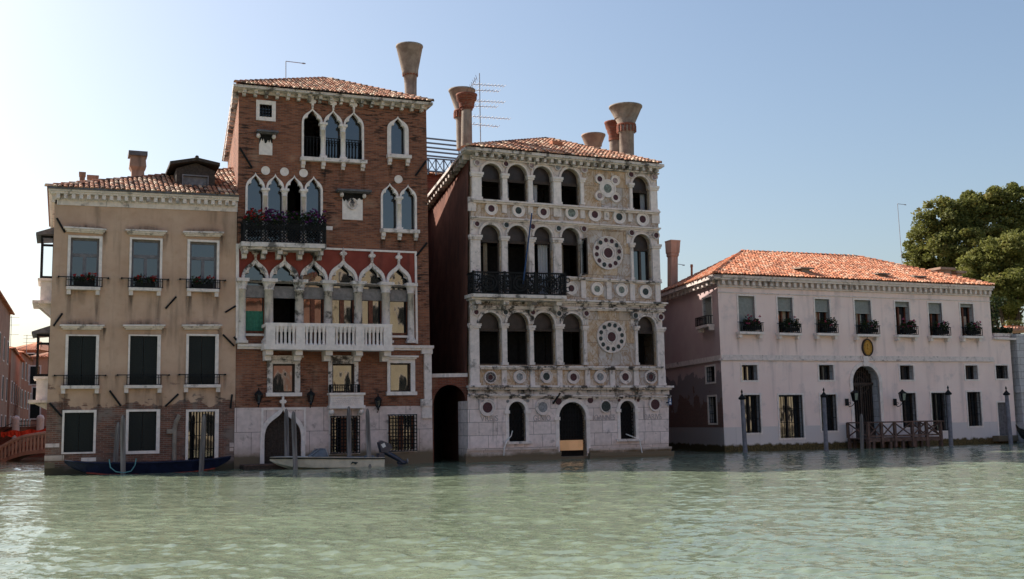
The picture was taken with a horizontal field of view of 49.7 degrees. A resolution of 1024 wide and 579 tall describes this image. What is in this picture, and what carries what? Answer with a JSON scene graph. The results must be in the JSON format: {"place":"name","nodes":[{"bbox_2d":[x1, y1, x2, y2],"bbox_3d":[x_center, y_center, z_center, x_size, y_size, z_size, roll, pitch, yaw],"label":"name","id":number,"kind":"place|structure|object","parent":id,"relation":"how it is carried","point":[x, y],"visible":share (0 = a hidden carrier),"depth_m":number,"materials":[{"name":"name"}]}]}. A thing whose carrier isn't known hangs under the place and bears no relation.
{"place":"outdoors","nodes":[
{"label":"outdoors","id":0,"kind":"place"},
{"bbox_2d":[0,442,1023,578],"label":"water","id":1,"kind":"structure","parent":0,"point":[938,512],"depth_m":20.75,"materials":[{"name":"green liquid"}]},
{"bbox_2d":[0,290,14,426],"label":"canal house","id":2,"kind":"structure","parent":1,"relation":"on","point":[6,311],"depth_m":86.75,"materials":[{"name":"paint"}]},
{"bbox_2d":[6,346,24,426],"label":"canal house","id":3,"kind":"structure","parent":1,"relation":"on","point":[16,359],"depth_m":97.91,"materials":[{"name":"paint"}]},
{"bbox_2d":[0,431,45,461],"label":"footbridge","id":4,"kind":"object","parent":1,"relation":"in","point":[24,453],"visible":0.66,"depth_m":68.67,"materials":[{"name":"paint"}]},
{"bbox_2d":[0,415,45,457],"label":"quay parapet","id":5,"kind":"structure","parent":4,"relation":"attached to","point":[15,423],"depth_m":78.98,"materials":[{"name":"red brick"}]},
{"bbox_2d":[18,350,32,426],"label":"canal house","id":6,"kind":"structure","parent":1,"relation":"on","point":[26,388],"depth_m":118.28,"materials":[{"name":"brick"}]},
{"bbox_2d":[16,342,48,355],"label":"canal house","id":7,"kind":"structure","parent":1,"relation":"on","point":[31,349],"depth_m":137.10,"materials":[{"name":"tile"}]},
{"bbox_2d":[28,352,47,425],"bbox_3d":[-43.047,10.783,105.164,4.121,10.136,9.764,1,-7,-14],"label":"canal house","id":8,"kind":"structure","parent":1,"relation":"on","point":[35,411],"depth_m":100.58,"materials":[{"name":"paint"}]},
{"bbox_2d":[120,415,125,473],"bbox_3d":[-16.009,6.627,45.517,0.200,2.890,0.210,-2,-7,0],"label":"mooring pole","id":9,"kind":"object","parent":1,"relation":"in","point":[123,451],"visible":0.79,"depth_m":45.47,"materials":[{"name":"grey wood"}]},
{"bbox_2d":[28,150,238,475],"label":"tan palazzo","id":10,"kind":"structure","parent":1,"relation":"on","point":[155,366],"depth_m":48.10,"materials":[{"name":"paint"}]},
{"bbox_2d":[28,334,49,409],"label":"bay window","id":11,"kind":"structure","parent":10,"relation":"in","point":[41,380],"depth_m":47.72,"materials":[{"name":"stone"}]},
{"bbox_2d":[32,235,53,317],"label":"bay window","id":12,"kind":"structure","parent":10,"relation":"in","point":[44,304],"depth_m":48.26,"materials":[{"name":"stone"}]},
{"bbox_2d":[61,410,96,453],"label":"window","id":13,"kind":"structure","parent":10,"relation":"in","point":[74,423],"depth_m":46.62,"materials":[{"name":"wood"}]},
{"bbox_2d":[54,324,106,393],"bbox_3d":[-18.268,2.944,46.851,2.075,2.909,0.400,2,-7,-22],"label":"window","id":14,"kind":"structure","parent":10,"relation":"in","point":[77,351],"depth_m":46.95,"materials":[{"name":"wood"}]},
{"bbox_2d":[58,226,108,294],"bbox_3d":[-18.346,-1.210,47.416,2.053,2.890,0.520,2,-7,-22],"label":"window","id":15,"kind":"structure","parent":10,"relation":"in","point":[84,255],"depth_m":47.56,"materials":[{"name":"glass"}]},
{"bbox_2d":[126,409,159,453],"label":"window","id":16,"kind":"structure","parent":10,"relation":"in","point":[140,439],"depth_m":47.57,"materials":[{"name":"wood"}]},
{"bbox_2d":[117,325,169,392],"bbox_3d":[-15.918,2.987,47.805,2.174,2.951,0.400,2,-7,-22],"label":"window","id":17,"kind":"structure","parent":10,"relation":"in","point":[142,373],"depth_m":47.90,"materials":[{"name":"stone"}]},
{"bbox_2d":[121,229,168,295],"bbox_3d":[-16.025,-1.159,48.357,1.992,2.874,0.520,2,-7,-22],"label":"window","id":18,"kind":"structure","parent":10,"relation":"in","point":[145,256],"depth_m":48.51,"materials":[{"name":"glass"}]},
{"bbox_2d":[178,324,225,391],"bbox_3d":[-13.629,3.024,48.735,2.016,2.982,0.400,2,-7,-22],"label":"window","id":19,"kind":"structure","parent":10,"relation":"in","point":[198,346],"depth_m":48.82,"materials":[{"name":"wood"}]},
{"bbox_2d":[185,409,218,459],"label":"window","id":20,"kind":"structure","parent":10,"relation":"in","point":[193,417],"depth_m":48.59,"materials":[{"name":"metal"}]},
{"bbox_2d":[179,231,225,296],"bbox_3d":[-13.774,-1.136,49.273,2.000,2.920,0.520,2,-7,-22],"label":"window","id":21,"kind":"structure","parent":10,"relation":"in","point":[201,257],"depth_m":49.41,"materials":[{"name":"glass"}]},
{"bbox_2d":[64,456,230,474],"bbox_3d":[-15.231,7.431,46.480,6.689,0.732,1.465,2,-7,-22],"label":"rowing boat","id":22,"kind":"object","parent":1,"relation":"on","point":[104,468],"visible":0.94,"depth_m":45.91,"materials":[{"name":"blue wood"}]},
{"bbox_2d":[199,414,205,471],"bbox_3d":[-13.067,6.712,46.683,0.200,2.902,0.210,1,-7,0],"label":"mooring pole","id":23,"kind":"object","parent":1,"relation":"in","point":[202,446],"visible":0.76,"depth_m":46.64,"materials":[{"name":"grey wood"}]},
{"bbox_2d":[239,463,286,469],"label":"floating platform","id":24,"kind":"structure","parent":1,"relation":"on","point":[258,466],"depth_m":47.85,"materials":[{"name":"brown wood"}]},
{"bbox_2d":[284,409,288,455],"bbox_3d":[-9.979,6.852,48.981,0.200,3.144,0.210,-2,-7,0],"label":"mooring pole","id":25,"kind":"object","parent":1,"relation":"in","point":[286,434],"visible":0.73,"depth_m":48.97,"materials":[{"name":"grey wood"}]},
{"bbox_2d":[291,411,297,469],"bbox_3d":[-9.283,6.686,47.229,0.200,2.974,0.210,-3,-7,0],"label":"mooring pole","id":26,"kind":"object","parent":1,"relation":"in","point":[294,444],"visible":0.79,"depth_m":47.18,"materials":[{"name":"grey wood"}]},
{"bbox_2d":[222,41,433,468],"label":"brick palazzo","id":27,"kind":"structure","parent":1,"relation":"in","point":[333,314],"depth_m":51.58,"materials":[{"name":"brick"}]},
{"bbox_2d":[242,208,264,230],"bbox_3d":[-11.619,-3.158,49.708,1.077,1.063,0.784,2,-7,-22],"label":"flower box","id":28,"kind":"object","parent":27,"relation":"attached to","point":[250,216],"visible":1,"depth_m":49.61,"materials":[{"name":"plant"}]},
{"bbox_2d":[241,251,268,335],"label":"window","id":29,"kind":"structure","parent":27,"relation":"in","point":[255,292],"depth_m":50.12,"materials":[{"name":"white stone"}]},
{"bbox_2d":[256,100,275,121],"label":"window","id":30,"kind":"structure","parent":27,"relation":"in","point":[264,112],"depth_m":51.23,"materials":[{"name":"stone"}]},
{"bbox_2d":[266,174,283,240],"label":"window","id":31,"kind":"structure","parent":27,"relation":"in","point":[274,198],"depth_m":51.08,"materials":[{"name":"glass"}]},
{"bbox_2d":[264,207,287,230],"bbox_3d":[-10.736,-3.202,50.086,1.097,1.024,0.795,2,-7,-22],"label":"flower box","id":32,"kind":"object","parent":27,"relation":"attached to","point":[273,216],"visible":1,"depth_m":49.93,"materials":[{"name":"plant"}]},
{"bbox_2d":[245,172,307,241],"bbox_3d":[-10.830,-3.745,50.873,2.837,3.187,0.444,2,-7,-22],"label":"window","id":33,"kind":"structure","parent":27,"relation":"in","point":[256,194],"depth_m":50.75,"materials":[{"name":"stone"}]},
{"bbox_2d":[260,396,305,463],"bbox_3d":[-10.319,6.571,49.784,2.049,3.559,0.440,2,-7,-22],"label":"water door","id":34,"kind":"structure","parent":27,"relation":"in","point":[272,431],"depth_m":49.81,"materials":[{"name":"stone"}]},
{"bbox_2d":[269,252,298,341],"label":"window","id":35,"kind":"structure","parent":27,"relation":"in","point":[282,295],"depth_m":50.80,"materials":[{"name":"black stone"}]},
{"bbox_2d":[266,355,303,396],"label":"window","id":36,"kind":"structure","parent":27,"relation":"in","point":[280,370],"depth_m":50.15,"materials":[{"name":"stone"}]},
{"bbox_2d":[285,175,302,241],"bbox_3d":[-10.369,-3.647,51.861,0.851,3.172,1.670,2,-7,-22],"label":"window","id":37,"kind":"structure","parent":27,"relation":"in","point":[291,195],"depth_m":52.70,"materials":[{"name":"stone"}]},
{"bbox_2d":[285,210,307,230],"bbox_3d":[-9.869,-3.168,50.417,1.104,0.944,0.700,2,-7,-22],"label":"flower box","id":38,"kind":"object","parent":27,"relation":"attached to","point":[295,217],"visible":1,"depth_m":50.35,"materials":[{"name":"plant"}]},
{"bbox_2d":[304,176,322,242],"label":"window","id":39,"kind":"structure","parent":27,"relation":"in","point":[314,196],"depth_m":51.73,"materials":[{"name":"glass"}]},
{"bbox_2d":[299,253,327,341],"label":"window","id":40,"kind":"structure","parent":27,"relation":"in","point":[313,290],"depth_m":51.15,"materials":[{"name":"white stone"}]},
{"bbox_2d":[302,208,326,230],"bbox_3d":[-9.059,-3.196,50.763,1.169,0.987,0.745,2,-7,-22],"label":"flower box","id":41,"kind":"object","parent":27,"relation":"attached to","point":[312,217],"visible":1,"depth_m":50.65,"materials":[{"name":"metal"}]},
{"bbox_2d":[300,96,366,170],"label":"window","id":42,"kind":"structure","parent":27,"relation":"in","point":[307,148],"depth_m":52.02,"materials":[{"name":"stone"}]},
{"bbox_2d":[324,98,342,157],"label":"window","id":43,"kind":"structure","parent":27,"relation":"in","point":[332,133],"depth_m":52.44,"materials":[{"name":"stone"}]},
{"bbox_2d":[328,248,357,341],"bbox_3d":[-7.894,0.260,51.550,1.398,4.421,0.420,2,-7,-22],"label":"window","id":44,"kind":"structure","parent":27,"relation":"in","point":[342,294],"depth_m":51.68,"materials":[{"name":"stone"}]},
{"bbox_2d":[329,415,359,454],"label":"window","id":45,"kind":"structure","parent":27,"relation":"in","point":[337,423],"depth_m":50.75,"materials":[{"name":"metal"}]},
{"bbox_2d":[327,355,364,416],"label":"window","id":46,"kind":"structure","parent":27,"relation":"in","point":[341,377],"depth_m":50.86,"materials":[{"name":"white stone"}]},
{"bbox_2d":[344,100,363,159],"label":"window","id":47,"kind":"structure","parent":27,"relation":"in","point":[354,135],"depth_m":52.81,"materials":[{"name":"stone"}]},
{"bbox_2d":[358,250,385,341],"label":"window","id":48,"kind":"structure","parent":27,"relation":"in","point":[371,295],"depth_m":52.18,"materials":[{"name":"stone"}]},
{"bbox_2d":[386,117,411,165],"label":"window","id":49,"kind":"structure","parent":27,"relation":"in","point":[397,134],"depth_m":53.59,"materials":[{"name":"stone"}]},
{"bbox_2d":[386,252,411,337],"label":"window","id":50,"kind":"structure","parent":27,"relation":"in","point":[398,295],"depth_m":52.67,"materials":[{"name":"stone"}]},
{"bbox_2d":[380,183,419,240],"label":"window","id":51,"kind":"structure","parent":27,"relation":"in","point":[390,200],"depth_m":53.01,"materials":[{"name":"stone"}]},
{"bbox_2d":[387,413,416,451],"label":"window","id":52,"kind":"structure","parent":27,"relation":"in","point":[401,428],"depth_m":51.79,"materials":[{"name":"metal"}]},
{"bbox_2d":[386,355,418,394],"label":"window","id":53,"kind":"structure","parent":27,"relation":"in","point":[400,368],"depth_m":52.24,"materials":[{"name":"stone"}]},
{"bbox_2d":[399,185,416,229],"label":"window","id":54,"kind":"structure","parent":27,"relation":"in","point":[409,201],"depth_m":53.44,"materials":[{"name":"glass"}]},
{"bbox_2d":[269,440,407,468],"bbox_3d":[-7.587,7.372,48.846,6.209,1.319,1.984,2,-7,-22],"label":"motorboat","id":55,"kind":"object","parent":1,"relation":"on","point":[319,458],"visible":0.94,"depth_m":48.00,"materials":[{"name":"metal"}]},
{"bbox_2d":[347,406,351,456],"bbox_3d":[-7.367,6.905,50.038,0.200,3.230,0.210,-2,-7,0],"label":"mooring pole","id":56,"kind":"object","parent":1,"relation":"in","point":[349,451],"visible":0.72,"depth_m":50.01,"materials":[{"name":"grey wood"}]},
{"bbox_2d":[365,408,371,466],"bbox_3d":[-6.308,6.773,48.648,0.200,3.068,0.210,-3,-7,0],"label":"mooring pole","id":57,"kind":"object","parent":1,"relation":"in","point":[368,436],"visible":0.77,"depth_m":48.62,"materials":[{"name":"grey wood"}]},
{"bbox_2d":[432,373,467,462],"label":"archway wall","id":58,"kind":"structure","parent":1,"relation":"in","point":[442,383],"depth_m":53.09,"materials":[{"name":"red brick"}]},
{"bbox_2d":[428,86,673,461],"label":"marble palazzo","id":59,"kind":"structure","parent":1,"relation":"in","point":[559,353],"depth_m":55.70,"materials":[{"name":"stone"}]},
{"bbox_2d":[427,137,459,174],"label":"roof terrace","id":60,"kind":"structure","parent":59,"relation":"on","point":[451,160],"depth_m":68.14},
{"bbox_2d":[478,222,502,291],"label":"window","id":61,"kind":"structure","parent":59,"relation":"in","point":[490,235],"depth_m":54.33,"materials":[{"name":"stone"}]},
{"bbox_2d":[477,309,503,364],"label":"window","id":62,"kind":"structure","parent":59,"relation":"in","point":[489,322],"depth_m":53.92,"materials":[{"name":"black glass"}]},
{"bbox_2d":[471,73,510,141],"bbox_3d":[-1.321,-9.410,59.615,2.585,4.582,0.720,2,-8,-24],"label":"television aerial","id":63,"kind":"object","parent":59,"relation":"on","point":[479,90],"visible":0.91,"depth_m":59.60,"materials":[{"name":"metal"}]},
{"bbox_2d":[479,160,503,199],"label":"window","id":64,"kind":"structure","parent":59,"relation":"in","point":[491,174],"depth_m":54.75,"materials":[{"name":"stone"}]},
{"bbox_2d":[491,162,529,201],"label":"window","id":65,"kind":"structure","parent":59,"relation":"in","point":[516,174],"depth_m":55.32,"materials":[{"name":"stone"}]},
{"bbox_2d":[492,223,530,292],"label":"window","id":66,"kind":"structure","parent":59,"relation":"in","point":[517,236],"depth_m":55.52,"materials":[{"name":"glass"}]},
{"bbox_2d":[491,310,531,364],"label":"window","id":67,"kind":"structure","parent":59,"relation":"in","point":[517,323],"depth_m":55.01,"materials":[{"name":"black glass"}]},
{"bbox_2d":[503,398,532,443],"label":"window","id":68,"kind":"structure","parent":59,"relation":"in","point":[513,412],"depth_m":53.61,"materials":[{"name":"stone"}]},
{"bbox_2d":[516,164,554,202],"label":"window","id":69,"kind":"structure","parent":59,"relation":"in","point":[541,176],"depth_m":55.85,"materials":[{"name":"glass"}]},
{"bbox_2d":[518,224,554,293],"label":"window","id":70,"kind":"structure","parent":59,"relation":"in","point":[540,253],"depth_m":55.54,"materials":[{"name":"glass"}]},
{"bbox_2d":[517,310,557,364],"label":"window","id":71,"kind":"structure","parent":59,"relation":"in","point":[542,322],"depth_m":55.62,"materials":[{"name":"black glass"}]},
{"bbox_2d":[544,167,581,204],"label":"window","id":72,"kind":"structure","parent":59,"relation":"in","point":[569,180],"depth_m":56.51,"materials":[{"name":"glass"}]},
{"bbox_2d":[546,311,584,364],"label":"window","id":73,"kind":"structure","parent":59,"relation":"in","point":[571,323],"depth_m":56.16,"materials":[{"name":"black glass"}]},
{"bbox_2d":[547,225,587,276],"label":"window","id":74,"kind":"structure","parent":59,"relation":"in","point":[570,238],"depth_m":56.01,"materials":[{"name":"glass"}]},
{"bbox_2d":[554,398,591,455],"bbox_3d":[2.944,6.804,54.702,2.050,2.861,0.450,2,-8,-24],"label":"water door","id":75,"kind":"structure","parent":59,"relation":"in","point":[568,418],"depth_m":54.80,"materials":[{"name":"stone"}]},
{"bbox_2d":[616,398,642,441],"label":"window","id":76,"kind":"structure","parent":59,"relation":"in","point":[624,413],"depth_m":56.04,"materials":[{"name":"stone"}]},
{"bbox_2d":[630,173,651,209],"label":"window","id":77,"kind":"structure","parent":59,"relation":"in","point":[639,187],"depth_m":58.13,"materials":[{"name":"stone"}]},
{"bbox_2d":[631,231,652,279],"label":"window","id":78,"kind":"structure","parent":59,"relation":"in","point":[641,259],"depth_m":57.61,"materials":[{"name":"glass"}]},
{"bbox_2d":[635,314,658,364],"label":"window","id":79,"kind":"structure","parent":59,"relation":"in","point":[645,324],"depth_m":57.27,"materials":[{"name":"black glass"}]},
{"bbox_2d":[738,389,747,452],"bbox_3d":[12.459,7.223,59.478,0.410,3.686,0.410,-2,-7,0],"label":"capped pole","id":80,"kind":"object","parent":1,"relation":"in","point":[742,398],"visible":0.84,"depth_m":59.40,"materials":[{"name":"wood"}]},
{"bbox_2d":[820,388,828,449],"bbox_3d":[17.458,7.361,61.683,0.410,3.763,0.410,-1,-7,0],"label":"capped pole","id":81,"kind":"object","parent":1,"relation":"in","point":[823,395],"visible":0.89,"depth_m":61.61,"materials":[{"name":"wood"}]},
{"bbox_2d":[661,240,1018,451],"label":"pink villa","id":82,"kind":"object","parent":1,"relation":"on","point":[718,358],"visible":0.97,"depth_m":66.35,"materials":[{"name":"paint"}]},
{"bbox_2d":[695,294,714,332],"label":"window","id":83,"kind":"structure","parent":82,"relation":"in","point":[707,307],"depth_m":64.20,"materials":[{"name":"stone"}]},
{"bbox_2d":[705,364,715,383],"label":"window","id":84,"kind":"structure","parent":82,"relation":"in","point":[710,370],"depth_m":64.20,"materials":[{"name":"stone"}]},
{"bbox_2d":[707,395,717,424],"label":"window","id":85,"kind":"structure","parent":82,"relation":"in","point":[711,399],"depth_m":63.80,"materials":[{"name":"glass"}]},
{"bbox_2d":[740,363,758,381],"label":"window","id":86,"kind":"structure","parent":82,"relation":"in","point":[748,371],"depth_m":62.98,"materials":[{"name":"stone"}]},
{"bbox_2d":[736,294,763,337],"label":"window","id":87,"kind":"structure","parent":82,"relation":"in","point":[745,306],"depth_m":63.10,"materials":[{"name":"stone"}]},
{"bbox_2d":[742,393,762,434],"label":"window","id":88,"kind":"structure","parent":82,"relation":"in","point":[752,414],"depth_m":62.73,"materials":[{"name":"glass"}]},
{"bbox_2d":[775,295,802,338],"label":"window","id":89,"kind":"structure","parent":82,"relation":"in","point":[783,305],"depth_m":64.28,"materials":[{"name":"stone"}]},
{"bbox_2d":[777,393,805,439],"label":"window","id":90,"kind":"structure","parent":82,"relation":"in","point":[791,423],"depth_m":63.78,"materials":[{"name":"glass"}]},
{"bbox_2d":[813,297,839,339],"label":"window","id":91,"kind":"structure","parent":82,"relation":"in","point":[820,304],"depth_m":65.36,"materials":[{"name":"stone"}]},
{"bbox_2d":[817,363,835,381],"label":"window","id":92,"kind":"structure","parent":82,"relation":"in","point":[824,370],"depth_m":65.18,"materials":[{"name":"stone"}]},
{"bbox_2d":[819,393,838,432],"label":"window","id":93,"kind":"structure","parent":82,"relation":"in","point":[831,407],"depth_m":64.90,"materials":[{"name":"glass"}]},
{"bbox_2d":[853,298,880,340],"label":"window","id":94,"kind":"structure","parent":82,"relation":"in","point":[861,310],"depth_m":66.62,"materials":[{"name":"stone"}]},
{"bbox_2d":[893,300,919,340],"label":"window","id":95,"kind":"structure","parent":82,"relation":"in","point":[901,308],"depth_m":67.95,"materials":[{"name":"stone"}]},
{"bbox_2d":[898,364,914,380],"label":"window","id":96,"kind":"structure","parent":82,"relation":"in","point":[905,372],"depth_m":67.70,"materials":[{"name":"stone"}]},
{"bbox_2d":[900,391,918,428],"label":"window","id":97,"kind":"structure","parent":82,"relation":"in","point":[908,413],"depth_m":67.42,"materials":[{"name":"glass"}]},
{"bbox_2d":[929,391,947,432],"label":"window","id":98,"kind":"structure","parent":82,"relation":"in","point":[938,403],"depth_m":68.41,"materials":[{"name":"glass"}]},
{"bbox_2d":[926,301,951,341],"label":"window","id":99,"kind":"structure","parent":82,"relation":"in","point":[933,307],"depth_m":68.98,"materials":[{"name":"stone"}]},
{"bbox_2d":[958,302,983,341],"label":"window","id":100,"kind":"structure","parent":82,"relation":"in","point":[965,309],"depth_m":70.09,"materials":[{"name":"stone"}]},
{"bbox_2d":[964,364,979,380],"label":"window","id":101,"kind":"structure","parent":82,"relation":"in","point":[969,371],"depth_m":69.81,"materials":[{"name":"stone"}]},
{"bbox_2d":[965,390,983,427],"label":"window","id":102,"kind":"structure","parent":82,"relation":"in","point":[973,404],"depth_m":69.54,"materials":[{"name":"glass"}]},
{"bbox_2d":[990,295,1006,332],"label":"terrace shrub","id":103,"kind":"object","parent":82,"relation":"on","point":[995,313],"visible":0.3,"depth_m":73.09,"materials":[{"name":"green plant"}]},
{"bbox_2d":[994,364,1009,379],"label":"window","id":104,"kind":"structure","parent":82,"relation":"in","point":[1000,371],"depth_m":70.79,"materials":[{"name":"stone"}]},
{"bbox_2d":[992,401,1018,440],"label":"side door","id":105,"kind":"structure","parent":82,"relation":"in","point":[1000,405],"depth_m":70.22,"materials":[{"name":"stone"}]},
{"bbox_2d":[846,420,943,447],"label":"jetty","id":106,"kind":"object","parent":1,"relation":"in","point":[912,438],"visible":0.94,"depth_m":64.42,"materials":[{"name":"brown wood"}]},
{"bbox_2d":[945,386,952,445],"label":"capped pole","id":107,"kind":"object","parent":1,"relation":"in","point":[948,393],"visible":0.88,"depth_m":65.35,"materials":[{"name":"wood"}]},
{"bbox_2d":[1003,386,1012,444],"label":"capped pole","id":108,"kind":"object","parent":1,"relation":"in","point":[1006,393],"visible":0.89,"depth_m":67.31,"materials":[{"name":"wood"}]},
{"bbox_2d":[1010,334,1023,441],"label":"wall","id":109,"kind":"structure","parent":1,"relation":"in","point":[1017,352],"depth_m":71.01,"materials":[{"name":"white paint"}]},
{"bbox_2d":[0,0,1023,346],"label":"sky","id":110,"kind":"structure","parent":0,"point":[800,126],"materials":[{"name":"blue"}]},
{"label":"ground","id":111,"kind":"structure","parent":0,"visible":0},
{"bbox_2d":[900,181,1023,270],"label":"broadleaf tree","id":112,"kind":"object","parent":111,"relation":"on","point":[968,217],"visible":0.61,"depth_m":103.95,"materials":[{"name":"green plant"}]},
{"bbox_2d":[953,228,1023,333],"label":"garden tree","id":113,"kind":"object","parent":111,"relation":"on","point":[1005,256],"visible":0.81,"depth_m":87.70,"materials":[{"name":"green plant"}]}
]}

